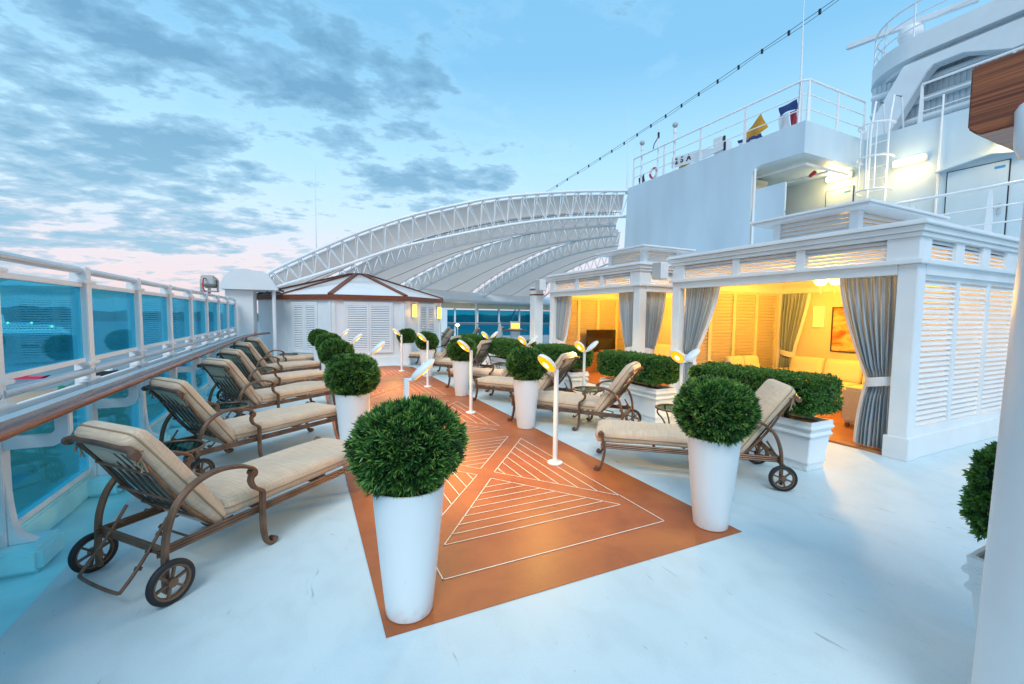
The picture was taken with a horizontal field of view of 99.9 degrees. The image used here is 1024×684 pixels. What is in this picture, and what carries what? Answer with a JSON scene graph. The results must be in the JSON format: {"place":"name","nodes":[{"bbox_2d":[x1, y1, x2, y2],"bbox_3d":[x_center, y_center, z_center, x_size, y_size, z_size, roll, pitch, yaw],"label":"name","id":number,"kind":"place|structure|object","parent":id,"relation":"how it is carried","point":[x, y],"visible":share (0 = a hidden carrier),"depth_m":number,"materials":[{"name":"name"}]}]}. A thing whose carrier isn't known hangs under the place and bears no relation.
{"place":"outdoors","nodes":[
{"label":"outdoors","id":0,"kind":"place"},
{"bbox_2d":[7,386,68,402],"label":"quay","id":1,"kind":"structure","parent":0,"point":[23,397],"depth_m":198.95,"materials":[{"name":"concrete"}]},
{"bbox_2d":[6,321,548,392],"bbox_3d":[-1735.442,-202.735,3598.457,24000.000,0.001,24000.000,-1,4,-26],"label":"sea","id":2,"kind":"structure","parent":0,"point":[58,371],"depth_m":360.84,"materials":[{"name":"teal liquid"}]},
{"bbox_2d":[0,0,992,312],"label":"sky","id":3,"kind":"structure","parent":0,"point":[171,142],"materials":[{"name":"blue"}]},
{"bbox_2d":[0,336,997,683],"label":"deck","id":4,"kind":"structure","parent":0,"point":[844,564],"depth_m":2.60,"materials":[{"name":"paint"}]},
{"bbox_2d":[0,394,222,635],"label":"gutter","id":5,"kind":"object","parent":4,"relation":"attached to","point":[20,594],"depth_m":3.08,"materials":[{"name":"paint"}]},
{"bbox_2d":[0,251,269,578],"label":"glass windbreak","id":6,"kind":"object","parent":5,"relation":"on","point":[81,322],"visible":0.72,"depth_m":3.80,"materials":[{"name":"blue glass"}]},
{"bbox_2d":[200,275,218,292],"bbox_3d":[-6.730,-1.266,9.588,0.510,0.434,0.384,4,5,44],"label":"floodlight","id":7,"kind":"object","parent":6,"relation":"on","point":[209,282],"visible":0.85,"depth_m":9.48,"materials":[{"name":"grey plastic"}]},
{"bbox_2d":[144,439,205,510],"bbox_3d":[-3.115,1.212,3.941,0.528,0.508,0.528,3,4,36],"label":"side table","id":8,"kind":"object","parent":4,"relation":"on","point":[190,446],"visible":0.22,"depth_m":4.03,"materials":[{"name":"brown metal"}]},
{"bbox_2d":[61,420,354,606],"bbox_3d":[-2.097,0.982,3.499,0.878,1.057,2.066,2,4,22],"label":"sun lounger","id":9,"kind":"object","parent":4,"relation":"on","point":[162,476],"visible":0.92,"depth_m":2.83,"materials":[{"name":"fabric"}]},
{"bbox_2d":[207,402,249,447],"bbox_3d":[-3.786,1.093,5.723,0.528,0.508,0.528,-2,5,-39],"label":"side table","id":10,"kind":"object","parent":4,"relation":"on","point":[224,405],"visible":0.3,"depth_m":5.78,"materials":[{"name":"clear glass"}]},
{"bbox_2d":[141,377,339,473],"bbox_3d":[-3.128,0.859,5.286,0.878,1.057,2.066,2,4,27],"label":"sun lounger","id":11,"kind":"object","parent":4,"relation":"on","point":[193,409],"visible":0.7,"depth_m":4.74,"materials":[{"name":"fabric"}]},
{"bbox_2d":[220,269,283,356],"bbox_3d":[-8.372,-0.754,14.097,1.663,3.060,2.100,-1,4,-26],"label":"arch housing","id":12,"kind":"object","parent":4,"relation":"on","point":[243,287],"visible":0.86,"depth_m":13.20,"materials":[{"name":"white paint"}]},
{"bbox_2d":[263,189,627,292],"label":"canopy arch","id":13,"kind":"structure","parent":12,"relation":"on","point":[384,225],"depth_m":15.16,"materials":[{"name":"white metal"}]},
{"bbox_2d":[272,196,622,287],"bbox_3d":[-2.049,-3.835,16.685,13.314,3.784,2.242,0,4,-10],"label":"canopy membrane","id":14,"kind":"object","parent":13,"relation":"attached to","point":[379,236],"visible":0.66,"depth_m":15.87,"materials":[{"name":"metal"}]},
{"bbox_2d":[197,358,335,418],"bbox_3d":[-3.984,0.727,7.247,0.878,1.057,2.066,2,4,26],"label":"sun lounger","id":15,"kind":"object","parent":4,"relation":"on","point":[228,376],"visible":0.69,"depth_m":6.67,"materials":[{"name":"fabric"}]},
{"bbox_2d":[216,348,323,401],"bbox_3d":[-4.853,0.612,8.928,0.878,1.057,2.066,3,4,28],"label":"sun lounger","id":16,"kind":"object","parent":4,"relation":"on","point":[242,362],"visible":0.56,"depth_m":8.35,"materials":[{"name":"fabric"}]},
{"bbox_2d":[230,342,320,382],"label":"sun lounger","id":17,"kind":"object","parent":4,"relation":"on","point":[249,350],"visible":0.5,"depth_m":10.40,"materials":[{"name":"fabric"}]},
{"bbox_2d":[244,337,313,367],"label":"sun lounger","id":18,"kind":"object","parent":4,"relation":"on","point":[260,347],"visible":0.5,"depth_m":11.97,"materials":[{"name":"fabric"}]},
{"bbox_2d":[257,273,442,364],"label":"deck pavilion","id":19,"kind":"structure","parent":4,"relation":"on","point":[374,310],"depth_m":14.52,"materials":[{"name":"white paint"}]},
{"bbox_2d":[418,304,434,359],"bbox_3d":[-3.184,-0.395,16.269,0.130,2.080,1.200,2,4,19],"label":"louvre door","id":20,"kind":"structure","parent":19,"relation":"in","point":[421,308],"depth_m":16.17,"materials":[{"name":"white paint"}]},
{"bbox_2d":[321,210,616,278],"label":"canopy arch","id":21,"kind":"structure","parent":19,"relation":"on","point":[395,264],"depth_m":17.77,"materials":[{"name":"white metal"}]},
{"bbox_2d":[307,212,618,281],"bbox_3d":[-1.941,-3.528,16.497,12.763,3.415,0.024,0,4,-8],"label":"canopy cable","id":22,"kind":"object","parent":21,"relation":"attached to","point":[471,227],"visible":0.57,"depth_m":16.54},
{"bbox_2d":[341,211,617,283],"bbox_3d":[-1.684,-4.041,19.819,13.398,3.718,3.273,0,4,-6],"label":"canopy membrane","id":23,"kind":"object","parent":21,"relation":"attached to","point":[391,273],"visible":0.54,"depth_m":18.89,"materials":[{"name":"fabric"}]},
{"bbox_2d":[396,328,416,364],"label":"potted topiary","id":24,"kind":"object","parent":4,"relation":"on","point":[409,335],"visible":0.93,"depth_m":14.52,"materials":[{"name":"ceramic"}]},
{"bbox_2d":[408,335,461,368],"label":"sun lounger","id":25,"kind":"object","parent":4,"relation":"on","point":[416,354],"visible":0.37,"depth_m":14.17,"materials":[{"name":"fabric"}]},
{"bbox_2d":[441,329,454,346],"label":"sun lounger","id":26,"kind":"object","parent":4,"relation":"on","point":[446,338],"visible":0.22,"depth_m":19.97,"materials":[{"name":"fabric"}]},
{"bbox_2d":[433,340,491,376],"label":"sun lounger","id":27,"kind":"object","parent":4,"relation":"on","point":[483,346],"visible":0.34,"depth_m":12.07,"materials":[{"name":"fabric"}]},
{"bbox_2d":[459,333,490,366],"bbox_3d":[-1.221,0.298,13.949,0.732,1.129,1.902,-1,4,-26],"label":"hedge planter","id":28,"kind":"object","parent":4,"relation":"on","point":[477,338],"visible":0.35,"depth_m":13.25,"materials":[{"name":"plant"}]},
{"bbox_2d":[412,287,549,328],"bbox_3d":[-1.346,-1.530,27.134,1.996,3.120,18.488,3,5,38],"label":"canopy edge","id":29,"kind":"object","parent":4,"relation":"on","point":[457,299],"visible":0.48,"depth_m":26.92,"materials":[{"name":"white paint"}]},
{"bbox_2d":[399,222,616,290],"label":"canopy arch","id":30,"kind":"structure","parent":29,"relation":"on","point":[495,257],"depth_m":21.04,"materials":[{"name":"white metal"}]},
{"bbox_2d":[404,223,617,291],"bbox_3d":[-0.040,-4.174,22.455,10.364,3.748,5.936,2,4,23],"label":"canopy membrane","id":31,"kind":"object","parent":30,"relation":"attached to","point":[451,282],"visible":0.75,"depth_m":22.46,"materials":[{"name":"fabric"}]},
{"bbox_2d":[471,229,620,297],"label":"canopy arch","id":32,"kind":"structure","parent":29,"relation":"on","point":[539,266],"depth_m":25.41,"materials":[{"name":"white metal"}]},
{"bbox_2d":[478,233,619,295],"bbox_3d":[1.959,-4.452,27.920,9.469,3.839,6.251,1,4,11],"label":"canopy membrane","id":33,"kind":"object","parent":32,"relation":"attached to","point":[515,286],"visible":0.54,"depth_m":27.35,"materials":[{"name":"fabric"}]},
{"bbox_2d":[543,257,607,297],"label":"canopy arch","id":34,"kind":"structure","parent":29,"relation":"on","point":[586,262],"depth_m":30.51,"materials":[{"name":"white metal"}]},
{"bbox_2d":[445,345,531,393],"bbox_3d":[-0.520,0.584,10.087,2.066,1.057,0.878,2,4,27],"label":"sun lounger","id":35,"kind":"object","parent":4,"relation":"on","point":[481,372],"visible":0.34,"depth_m":9.85,"materials":[{"name":"fabric"}]},
{"bbox_2d":[441,308,549,335],"bbox_3d":[-0.886,-1.694,33.954,15.107,2.600,0.995,-1,4,-27],"label":"windbreak","id":36,"kind":"object","parent":4,"relation":"on","point":[454,315],"visible":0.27,"depth_m":33.68,"materials":[{"name":"blue glass"}]},
{"bbox_2d":[487,337,536,368],"bbox_3d":[-0.056,0.458,11.540,0.736,1.136,2.077,-1,4,-26],"label":"hedge planter","id":37,"kind":"object","parent":4,"relation":"on","point":[501,348],"visible":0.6,"depth_m":11.48,"materials":[{"name":"plant"}]},
{"bbox_2d":[503,321,526,338],"bbox_3d":[0.162,-0.359,22.302,1.240,1.420,1.240,-1,4,-26],"label":"lantern pedestal","id":38,"kind":"object","parent":4,"relation":"on","point":[515,329],"visible":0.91,"depth_m":22.09,"materials":[{"name":"white paint"}]},
{"bbox_2d":[473,352,579,411],"bbox_3d":[0.253,0.691,8.519,2.066,1.057,0.878,3,4,29],"label":"sun lounger","id":39,"kind":"object","parent":4,"relation":"on","point":[564,362],"visible":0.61,"depth_m":8.34,"materials":[{"name":"fabric"}]},
{"bbox_2d":[518,336,537,345],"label":"deck lamp","id":40,"kind":"object","parent":4,"relation":"on","point":[521,339],"visible":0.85,"depth_m":10.21,"materials":[{"name":"white metal"}]},
{"bbox_2d":[322,366,741,637],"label":"walkway","id":41,"kind":"structure","parent":4,"relation":"on","point":[677,529],"depth_m":3.67,"materials":[{"name":"paint"}]},
{"bbox_2d":[307,328,328,369],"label":"potted topiary","id":42,"kind":"object","parent":41,"relation":"on","point":[313,334],"visible":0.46,"depth_m":12.82,"materials":[{"name":"green plant"}]},
{"bbox_2d":[314,332,341,381],"bbox_3d":[-4.611,0.383,10.816,0.713,1.273,0.708,3,4,37],"label":"potted topiary","id":43,"kind":"object","parent":41,"relation":"on","point":[320,338],"visible":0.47,"depth_m":10.63,"materials":[{"name":"green plant"}]},
{"bbox_2d":[317,338,354,404],"bbox_3d":[-3.305,0.556,8.113,0.707,1.295,0.739,3,4,32],"label":"potted topiary","id":44,"kind":"object","parent":41,"relation":"on","point":[328,349],"visible":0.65,"depth_m":7.90,"materials":[{"name":"green plant"}]},
{"bbox_2d":[322,352,381,440],"bbox_3d":[-1.980,0.754,5.350,0.712,1.273,0.708,0,4,-2],"label":"potted topiary","id":45,"kind":"object","parent":41,"relation":"on","point":[352,381],"visible":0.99,"depth_m":5.17,"materials":[{"name":"green plant"}]},
{"bbox_2d":[366,341,384,412],"bbox_3d":[-2.211,0.637,6.881,0.366,1.310,0.205,0,4,-11],"label":"deck lamp","id":46,"kind":"object","parent":41,"relation":"on","point":[376,348],"visible":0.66,"depth_m":6.80,"materials":[{"name":"white metal"}]},
{"bbox_2d":[393,328,404,371],"bbox_3d":[-3.429,0.238,13.019,0.366,1.310,0.205,-2,5,-41],"label":"deck lamp","id":47,"kind":"object","parent":41,"relation":"on","point":[396,331],"visible":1,"depth_m":13.05,"materials":[{"name":"white metal"}]},
{"bbox_2d":[341,392,469,623],"bbox_3d":[-0.600,0.936,2.517,0.739,1.295,0.707,-1,4,-28],"label":"potted topiary","id":48,"kind":"object","parent":41,"relation":"on","point":[407,453],"visible":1,"depth_m":2.34,"materials":[{"name":"plant"}]},
{"bbox_2d":[404,358,434,398],"bbox_3d":[-0.949,0.815,4.265,0.366,1.310,0.205,0,4,-11],"label":"deck lamp","id":49,"kind":"object","parent":41,"relation":"on","point":[423,368],"visible":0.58,"depth_m":4.19,"materials":[{"name":"white metal"}]},
{"bbox_2d":[417,333,430,386],"bbox_3d":[-2.093,0.427,10.250,0.366,1.310,0.205,-2,5,-41],"label":"deck lamp","id":50,"kind":"object","parent":41,"relation":"on","point":[421,336],"visible":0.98,"depth_m":10.28,"materials":[{"name":"white metal"}]},
{"bbox_2d":[415,331,438,376],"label":"potted topiary","id":51,"kind":"object","parent":41,"relation":"on","point":[431,338],"visible":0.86,"depth_m":11.88,"materials":[{"name":"green plant"}]},
{"bbox_2d":[446,337,477,395],"bbox_3d":[-1.081,0.518,9.261,0.712,1.273,0.708,1,4,2],"label":"potted topiary","id":52,"kind":"object","parent":41,"relation":"on","point":[456,353],"visible":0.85,"depth_m":9.10,"materials":[{"name":"green plant"}]},
{"bbox_2d":[457,340,475,413],"bbox_3d":[-0.796,0.609,7.562,0.366,1.310,0.205,-2,5,-41],"label":"deck lamp","id":53,"kind":"object","parent":41,"relation":"on","point":[463,345],"visible":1,"depth_m":7.60,"materials":[{"name":"white metal"}]},
{"bbox_2d":[370,368,663,579],"bbox_3d":[-2.051,1.197,8.382,1.958,0.001,11.420,-1,4,-26],"label":"walkway marking","id":54,"kind":"object","parent":41,"relation":"on","point":[512,487],"visible":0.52,"depth_m":4.17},
{"bbox_2d":[505,345,547,428],"bbox_3d":[0.223,0.684,6.665,0.707,1.295,0.739,4,5,39],"label":"potted topiary","id":55,"kind":"object","parent":41,"relation":"on","point":[526,369],"visible":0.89,"depth_m":6.51,"materials":[{"name":"green plant"}]},
{"bbox_2d":[537,354,562,465],"bbox_3d":[0.445,0.784,4.991,0.366,1.310,0.205,-2,5,-41],"label":"deck lamp","id":56,"kind":"object","parent":41,"relation":"on","point":[547,362],"visible":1,"depth_m":5.02,"materials":[{"name":"white metal"}]},
{"bbox_2d":[671,374,763,531],"bbox_3d":[1.679,0.904,3.583,0.712,1.273,0.708,-2,5,-39],"label":"potted topiary","id":57,"kind":"object","parent":41,"relation":"on","point":[718,418],"visible":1,"depth_m":3.43,"materials":[{"name":"ceramic"}]},
{"bbox_2d":[530,287,543,343],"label":"square column","id":58,"kind":"structure","parent":4,"relation":"on","point":[536,313],"depth_m":13.26,"materials":[{"name":"metal"}]},
{"bbox_2d":[534,343,593,392],"bbox_3d":[1.109,0.599,9.520,0.727,1.134,1.620,-1,4,-26],"label":"hedge planter","id":59,"kind":"object","parent":4,"relation":"on","point":[553,351],"visible":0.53,"depth_m":8.99,"materials":[{"name":"plant"}]},
{"bbox_2d":[507,361,643,430],"bbox_3d":[0.997,0.801,6.896,2.066,1.057,0.878,2,4,27],"label":"sun lounger","id":60,"kind":"object","parent":4,"relation":"on","point":[583,402],"visible":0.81,"depth_m":6.56,"materials":[{"name":"fabric"}]},
{"bbox_2d":[574,341,597,385],"bbox_3d":[1.430,0.605,8.424,0.529,1.265,0.249,-1,4,-26],"label":"deck lamp","id":61,"kind":"object","parent":4,"relation":"on","point":[579,346],"visible":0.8,"depth_m":8.39,"materials":[{"name":"white metal"}]},
{"bbox_2d":[572,386,604,420],"bbox_3d":[1.301,1.044,7.351,0.528,0.508,0.528,3,4,33],"label":"side table","id":62,"kind":"object","parent":4,"relation":"on","point":[581,389],"visible":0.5,"depth_m":7.32,"materials":[{"name":"clear glass"}]},
{"bbox_2d":[546,244,695,385],"bbox_3d":[3.499,-0.653,11.962,3.600,3.375,4.050,-1,4,-26],"label":"cabana","id":63,"kind":"object","parent":4,"relation":"on","point":[594,299],"visible":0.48,"depth_m":11.23,"materials":[{"name":"white wood"}]},
{"bbox_2d":[535,279,546,290],"bbox_3d":[0.910,-1.720,13.008,0.375,0.340,0.220,-2,5,-38],"label":"loudspeaker","id":64,"kind":"object","parent":63,"relation":"attached to","point":[540,284],"visible":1,"depth_m":12.89,"materials":[{"name":"white plastic"}]},
{"bbox_2d":[556,296,569,343],"bbox_3d":[1.482,-0.203,12.551,0.158,2.260,0.684,-1,4,-26],"label":"curtain","id":65,"kind":"object","parent":63,"relation":"hanging from","point":[562,306],"visible":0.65,"depth_m":12.54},
{"bbox_2d":[579,330,615,372],"bbox_3d":[2.783,0.262,13.419,1.400,1.290,0.420,-1,4,-26],"label":"television","id":66,"kind":"object","parent":63,"relation":"on","point":[606,339],"visible":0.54,"depth_m":13.35,"materials":[{"name":"plastic"}]},
{"bbox_2d":[618,292,633,350],"bbox_3d":[2.672,-0.035,10.084,0.158,2.260,0.684,-1,4,-26],"label":"curtain","id":67,"kind":"object","parent":63,"relation":"hanging from","point":[626,300],"visible":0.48,"depth_m":9.99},
{"bbox_2d":[645,292,664,353],"bbox_3d":[3.262,-0.016,9.883,0.653,2.260,0.158,-1,4,-26],"label":"curtain","id":68,"kind":"object","parent":63,"relation":"hanging from","point":[655,301],"visible":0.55,"depth_m":9.79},
{"bbox_2d":[654,344,670,356],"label":"lamp","id":69,"kind":"object","parent":63,"relation":"on","point":[663,349],"visible":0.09,"depth_m":12.56,"materials":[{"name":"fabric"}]},
{"bbox_2d":[595,349,679,422],"bbox_3d":[2.189,0.729,7.641,0.729,1.132,1.665,-1,4,-26],"label":"hedge planter","id":70,"kind":"object","parent":4,"relation":"on","point":[648,390],"visible":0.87,"depth_m":7.14,"materials":[{"name":"plant"}]},
{"bbox_2d":[655,403,684,448],"bbox_3d":[2.232,1.145,5.905,0.528,0.508,0.528,2,4,18],"label":"side table","id":71,"kind":"object","parent":4,"relation":"on","point":[666,407],"visible":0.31,"depth_m":5.94,"materials":[{"name":"clear glass"}]},
{"bbox_2d":[670,349,699,388],"bbox_3d":[2.615,0.733,6.590,0.529,1.265,0.249,-1,4,-26],"label":"deck lamp","id":72,"kind":"object","parent":4,"relation":"on","point":[677,356],"visible":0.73,"depth_m":6.53,"materials":[{"name":"white metal"}]},
{"bbox_2d":[593,379,801,490],"bbox_3d":[2.007,0.936,4.921,2.066,1.057,0.878,1,4,14],"label":"sun lounger","id":73,"kind":"object","parent":4,"relation":"on","point":[776,396],"visible":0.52,"depth_m":4.67,"materials":[{"name":"fabric"}]},
{"bbox_2d":[687,361,843,471],"bbox_3d":[3.170,0.863,5.607,0.734,1.141,1.832,-1,4,-26],"label":"hedge planter","id":74,"kind":"object","parent":4,"relation":"on","point":[803,431],"visible":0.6,"depth_m":4.96,"materials":[{"name":"plant"}]},
{"bbox_2d":[624,94,1023,254],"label":"ship superstructure","id":75,"kind":"object","parent":4,"relation":"on","point":[722,200],"visible":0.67,"depth_m":11.13,"materials":[{"name":"paint"}]},
{"bbox_2d":[640,140,644,183],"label":"roof lamp","id":76,"kind":"object","parent":75,"relation":"on","point":[642,142],"visible":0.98,"depth_m":15.40,"materials":[{"name":"white metal"}]},
{"bbox_2d":[672,122,677,170],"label":"roof lamp","id":77,"kind":"object","parent":75,"relation":"on","point":[675,125],"visible":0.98,"depth_m":14.03,"materials":[{"name":"white metal"}]},
{"bbox_2d":[713,135,731,154],"bbox_3d":[6.266,-5.842,12.838,0.270,0.560,0.500,-1,4,-26],"label":"roof instrument","id":78,"kind":"object","parent":75,"relation":"on","point":[726,145],"visible":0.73,"depth_m":12.71,"materials":[{"name":"white metal"}]},
{"bbox_2d":[632,78,865,186],"bbox_3d":[6.914,-6.007,13.596,2.636,1.088,6.110,-1,4,-26],"label":"roof railing","id":79,"kind":"object","parent":75,"relation":"on","point":[808,109],"visible":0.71,"depth_m":11.30,"materials":[{"name":"white metal"}]},
{"bbox_2d":[671,147,722,168],"bbox_3d":[5.768,-5.848,13.482,0.070,0.440,1.950,-1,4,-26],"label":"name board","id":80,"kind":"object","parent":79,"relation":"attached to","point":[686,161],"visible":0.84,"depth_m":13.57,"materials":[{"name":"white metal"}]},
{"bbox_2d":[778,99,797,129],"bbox_3d":[7.044,-5.710,10.973,0.110,0.756,0.534,-1,4,-26],"label":"signal flag","id":81,"kind":"object","parent":79,"relation":"hanging from","point":[784,121],"visible":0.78,"depth_m":10.95,"materials":[{"name":"multicoloured fabric"}]},
{"bbox_2d":[797,0,804,122],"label":"whip antenna","id":82,"kind":"object","parent":79,"relation":"attached to","point":[801,67],"visible":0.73,"depth_m":10.44,"materials":[{"name":"white metal"}]},
{"bbox_2d":[738,114,767,144],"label":"signal flags","id":83,"kind":"object","parent":75,"relation":"on","point":[754,134],"visible":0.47,"depth_m":11.73},
{"bbox_2d":[826,171,852,182],"bbox_3d":[8.956,-4.526,11.800,0.130,0.170,0.660,-1,4,-26],"label":"tube light","id":84,"kind":"object","parent":75,"relation":"attached to","point":[833,178],"visible":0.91,"depth_m":11.77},
{"bbox_2d":[825,185,853,206],"bbox_3d":[9.006,-3.070,11.912,0.034,2.320,0.700,-1,4,-26],"label":"door","id":85,"kind":"structure","parent":75,"relation":"in","point":[846,194],"depth_m":11.83,"materials":[{"name":"paint"}]},
{"bbox_2d":[854,94,903,200],"bbox_3d":[9.334,-4.031,10.960,1.284,4.365,0.758,-1,4,-26],"label":"caged ladder","id":86,"kind":"object","parent":75,"relation":"on","point":[886,153],"visible":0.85,"depth_m":10.76,"materials":[{"name":"white metal"}]},
{"bbox_2d":[892,153,927,168],"bbox_3d":[9.619,-4.393,10.427,0.130,0.170,0.680,-1,4,-26],"label":"tube light","id":87,"kind":"object","parent":75,"relation":"attached to","point":[910,160],"visible":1,"depth_m":10.36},
{"bbox_2d":[864,0,1023,139],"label":"funnel mast","id":88,"kind":"object","parent":75,"relation":"on","point":[909,67],"visible":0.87,"depth_m":12.20,"materials":[{"name":"metal"}]},
{"bbox_2d":[846,0,978,49],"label":"radar scanner","id":89,"kind":"object","parent":88,"relation":"on","point":[904,27],"visible":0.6,"depth_m":13.70,"materials":[{"name":"white metal"}]},
{"bbox_2d":[894,179,1023,231],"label":"deck railing","id":90,"kind":"object","parent":75,"relation":"on","point":[987,225],"visible":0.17,"depth_m":7.18,"materials":[{"name":"white metal"}]},
{"bbox_2d":[917,46,1023,123],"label":"roof railing","id":91,"kind":"object","parent":75,"relation":"on","point":[921,111],"visible":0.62,"depth_m":9.98,"materials":[{"name":"white metal"}]},
{"bbox_2d":[944,158,1011,234],"bbox_3d":[10.151,-2.804,9.468,0.100,2.120,1.000,-1,4,-26],"label":"door","id":92,"kind":"structure","parent":75,"relation":"in","point":[997,172],"depth_m":9.41,"materials":[{"name":"paint"}]},
{"bbox_2d":[666,198,1019,461],"bbox_3d":[5.571,-0.361,7.669,3.600,3.375,4.040,-1,4,-26],"label":"cabana","id":93,"kind":"object","parent":4,"relation":"on","point":[954,294],"visible":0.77,"depth_m":6.13,"materials":[{"name":"white wood"}]},
{"bbox_2d":[652,262,668,279],"bbox_3d":[3.013,-1.424,8.648,0.375,0.340,0.220,-2,5,-38],"label":"loudspeaker","id":94,"kind":"object","parent":93,"relation":"attached to","point":[660,270],"visible":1,"depth_m":8.53,"materials":[{"name":"white plastic"}]},
{"bbox_2d":[682,287,719,383],"bbox_3d":[3.580,0.093,8.203,0.158,2.260,0.772,-1,4,-26],"label":"curtain","id":95,"kind":"object","parent":93,"relation":"hanging from","point":[699,304],"visible":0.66,"depth_m":8.24,"materials":[{"name":"fabric"}]},
{"bbox_2d":[724,355,759,367],"bbox_3d":[4.972,0.756,8.958,1.300,0.910,0.860,-1,4,-26],"label":"sofa","id":96,"kind":"object","parent":93,"relation":"on","point":[753,360],"visible":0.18,"depth_m":9.08,"materials":[{"name":"fabric"}]},
{"bbox_2d":[779,293,810,367],"bbox_3d":[6.311,0.042,9.629,0.158,2.240,0.613,-1,4,-26],"label":"curtain","id":97,"kind":"object","parent":93,"relation":"hanging from","point":[794,309],"visible":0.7,"depth_m":9.65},
{"bbox_2d":[771,355,863,401],"bbox_3d":[6.351,0.806,8.403,0.860,0.910,2.400,-1,4,-26],"label":"sofa","id":98,"kind":"object","parent":93,"relation":"on","point":[849,373],"visible":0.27,"depth_m":8.55,"materials":[{"name":"fabric"}]},
{"bbox_2d":[812,306,825,327],"bbox_3d":[6.525,-0.539,9.185,0.120,0.460,0.230,-1,4,-26],"label":"wall sconce","id":99,"kind":"object","parent":93,"relation":"attached to","point":[818,320],"depth_m":9.12,"materials":[{"name":"yellow ceramic"}]},
{"bbox_2d":[814,279,839,293],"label":"ceiling lamp","id":100,"kind":"object","parent":93,"relation":"hanging from","point":[825,282],"visible":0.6,"depth_m":7.65,"materials":[{"name":"white metal"}]},
{"bbox_2d":[830,307,853,352],"bbox_3d":[6.892,-0.234,8.538,0.030,0.920,1.000,-1,4,-26],"label":"picture","id":101,"kind":"object","parent":93,"relation":"attached to","point":[840,340],"visible":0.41,"depth_m":8.85,"materials":[{"name":"plastic"}]},
{"bbox_2d":[841,387,860,425],"bbox_3d":[5.923,0.905,6.757,0.950,0.910,0.860,-1,4,-26],"label":"sofa","id":102,"kind":"object","parent":93,"relation":"on","point":[850,395],"visible":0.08,"depth_m":6.84,"materials":[{"name":"fabric"}]},
{"bbox_2d":[840,276,897,448],"bbox_3d":[4.739,0.256,5.801,0.158,2.260,0.692,-1,4,-26],"label":"curtain","id":103,"kind":"object","parent":93,"relation":"hanging from","point":[869,305],"visible":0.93,"depth_m":5.69,"materials":[{"name":"fabric"}]},
{"bbox_2d":[957,441,996,649],"bbox_3d":[2.565,1.064,2.048,0.524,1.173,0.637,-1,4,-26],"label":"potted topiary","id":104,"kind":"object","parent":4,"relation":"on","point":[975,502],"visible":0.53,"depth_m":2.14,"materials":[{"name":"plant"}]},
{"bbox_2d":[971,204,1023,683],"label":"round pillar","id":105,"kind":"structure","parent":4,"relation":"on","point":[999,652],"depth_m":1.60,"materials":[{"name":"white paint"}]},
{"bbox_2d":[968,50,1023,159],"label":"awning fascia","id":106,"kind":"structure","parent":105,"relation":"attached to","point":[996,111],"depth_m":1.57,"materials":[{"name":"brown wood"}]},
{"bbox_2d":[548,0,837,190],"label":"light cable","id":107,"kind":"object","parent":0,"point":[738,67],"visible":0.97,"depth_m":26.65,"materials":[{"name":"plastic"}]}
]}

